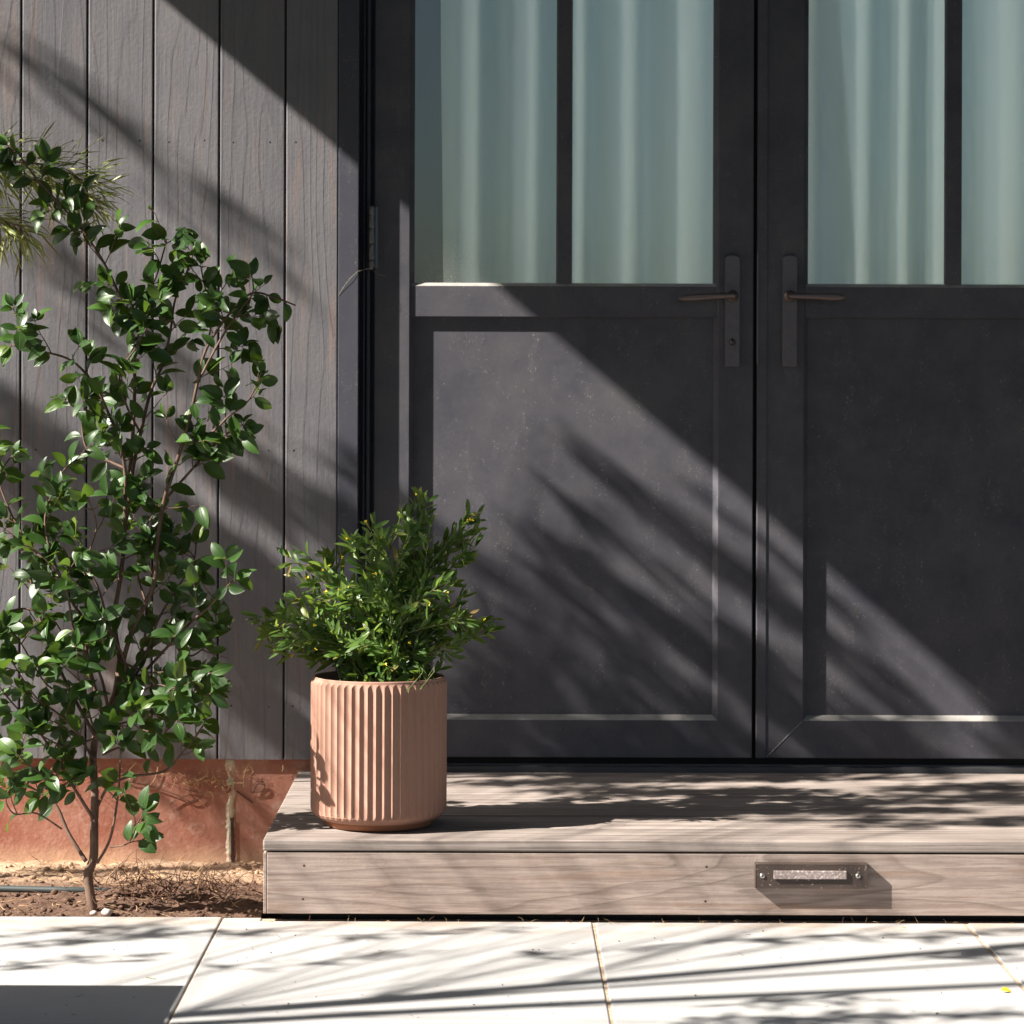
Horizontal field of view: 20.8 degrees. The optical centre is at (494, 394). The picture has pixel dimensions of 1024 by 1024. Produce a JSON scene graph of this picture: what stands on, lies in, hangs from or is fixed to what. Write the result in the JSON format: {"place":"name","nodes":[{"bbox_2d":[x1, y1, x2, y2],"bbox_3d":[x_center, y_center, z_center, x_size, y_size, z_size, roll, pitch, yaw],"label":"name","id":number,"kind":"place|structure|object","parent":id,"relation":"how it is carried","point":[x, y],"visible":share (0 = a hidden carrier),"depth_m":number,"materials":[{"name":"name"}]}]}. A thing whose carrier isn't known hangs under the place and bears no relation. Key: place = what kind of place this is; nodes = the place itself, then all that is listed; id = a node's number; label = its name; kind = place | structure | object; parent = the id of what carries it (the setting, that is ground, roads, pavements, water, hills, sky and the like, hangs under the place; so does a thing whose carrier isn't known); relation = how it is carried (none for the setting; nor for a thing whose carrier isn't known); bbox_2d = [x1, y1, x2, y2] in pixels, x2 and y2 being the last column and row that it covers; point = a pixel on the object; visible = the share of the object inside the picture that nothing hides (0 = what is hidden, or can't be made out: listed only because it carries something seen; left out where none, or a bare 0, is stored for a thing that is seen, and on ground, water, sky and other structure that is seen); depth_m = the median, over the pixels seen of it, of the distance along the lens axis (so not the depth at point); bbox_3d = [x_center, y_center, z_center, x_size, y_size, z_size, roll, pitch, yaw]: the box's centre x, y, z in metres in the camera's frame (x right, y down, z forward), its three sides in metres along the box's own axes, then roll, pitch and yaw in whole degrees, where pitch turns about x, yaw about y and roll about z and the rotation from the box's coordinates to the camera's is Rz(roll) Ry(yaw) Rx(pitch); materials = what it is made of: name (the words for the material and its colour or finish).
{"place":"outdoors","nodes":[
{"label":"outdoors","id":0,"kind":"place"},
{"bbox_2d":[66,849,261,911],"bbox_3d":[-0.623,0.926,5.364,0.409,0.102,0.362,0,0,0],"label":"twig heap","id":1,"kind":"object","parent":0,"point":[212,883],"visible":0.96,"depth_m":5.39,"materials":[{"name":"plant"}]},
{"bbox_2d":[261,913,281,918],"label":"ground","id":2,"kind":"structure","parent":0,"point":[270,916],"depth_m":5.83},
{"bbox_2d":[0,859,263,918],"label":"soil","id":3,"kind":"structure","parent":2,"relation":"on","point":[166,866],"depth_m":5.43,"materials":[{"name":"brown soil"}]},
{"bbox_2d":[0,885,109,892],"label":"irrigation pipe","id":4,"kind":"object","parent":3,"relation":"on","point":[21,889],"visible":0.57,"depth_m":5.44,"materials":[{"name":"grey plastic"}]},
{"bbox_2d":[0,113,137,279],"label":"fine leaved shrub","id":5,"kind":"object","parent":3,"relation":"on","point":[6,222],"visible":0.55,"depth_m":5.49,"materials":[{"name":"green plant"}]},
{"bbox_2d":[90,910,97,915],"bbox_3d":[-0.744,0.961,5.170,0.015,0.009,0.012,0,0,0],"label":"pebble","id":6,"kind":"object","parent":3,"relation":"on","point":[93,912],"visible":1,"depth_m":5.17,"materials":[{"name":"beige stone"}]},
{"bbox_2d":[101,908,111,916],"bbox_3d":[-0.720,0.962,5.176,0.019,0.015,0.020,0,0,10],"label":"pebble","id":7,"kind":"object","parent":3,"relation":"on","point":[105,912],"visible":1,"depth_m":5.17,"materials":[{"name":"beige stone"}]},
{"bbox_2d":[0,848,263,915],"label":"straw litter","id":8,"kind":"object","parent":3,"relation":"on","point":[134,881],"visible":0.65,"depth_m":5.58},
{"bbox_2d":[0,133,295,911],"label":"camellia shrub","id":9,"kind":"object","parent":3,"relation":"on","point":[95,622],"visible":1,"depth_m":5.21,"materials":[{"name":"green plant"}]},
{"bbox_2d":[0,0,1023,864],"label":"house","id":10,"kind":"structure","parent":2,"relation":"on","point":[756,506],"depth_m":6.03,"materials":[{"name":"paint"}]},
{"bbox_2d":[34,762,306,808],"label":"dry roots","id":11,"kind":"object","parent":10,"relation":"attached to","point":[207,779],"visible":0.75,"depth_m":6.00,"materials":[{"name":"plant"}]},
{"bbox_2d":[339,0,753,757],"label":"door","id":12,"kind":"structure","parent":10,"relation":"in","point":[603,432],"depth_m":6.04,"materials":[{"name":"paint"}]},
{"bbox_2d":[441,0,1023,284],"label":"curtain","id":13,"kind":"object","parent":10,"relation":"hanging from","point":[642,167],"visible":0.35,"depth_m":6.17,"materials":[{"name":"grey fabric"}]},
{"bbox_2d":[755,0,1023,758],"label":"door","id":14,"kind":"structure","parent":10,"relation":"in","point":[889,585],"depth_m":6.04,"materials":[{"name":"paint"}]},
{"bbox_2d":[263,772,1023,921],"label":"deck step","id":15,"kind":"object","parent":2,"relation":"on","point":[716,846],"visible":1,"depth_m":5.09,"materials":[{"name":"brown wood"}]},
{"bbox_2d":[310,671,446,831],"bbox_3d":[-0.219,0.671,5.270,0.258,0.281,0.258,0,0,0],"label":"plant pot","id":16,"kind":"object","parent":15,"relation":"on","point":[378,756],"visible":0.88,"depth_m":5.16,"materials":[{"name":"ceramic"}]},
{"bbox_2d":[240,486,505,691],"bbox_3d":[-0.228,0.374,5.281,0.502,0.401,0.303,0,0,0],"label":"potted shrub","id":17,"kind":"object","parent":16,"relation":"in","point":[388,645],"visible":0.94,"depth_m":5.25,"materials":[{"name":"green plant"}]},
{"bbox_2d":[0,917,1023,1023],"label":"paving","id":18,"kind":"structure","parent":0,"point":[454,972],"depth_m":4.65,"materials":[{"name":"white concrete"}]},
{"bbox_2d":[0,928,978,1017],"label":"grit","id":19,"kind":"object","parent":18,"relation":"on","point":[539,949],"visible":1,"depth_m":4.69,"materials":[{"name":"stone"}]},
{"bbox_2d":[269,917,1009,923],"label":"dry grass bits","id":20,"kind":"object","parent":18,"relation":"on","point":[654,922],"visible":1,"depth_m":5.09,"materials":[{"name":"plant"}]},
{"bbox_2d":[1001,987,1010,991],"bbox_3d":[0.829,0.963,4.507,0.019,0.008,0.011,0,0,0],"label":"fallen leaf","id":21,"kind":"object","parent":18,"relation":"on","point":[1005,989],"visible":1,"depth_m":4.51,"materials":[{"name":"yellow plant"}]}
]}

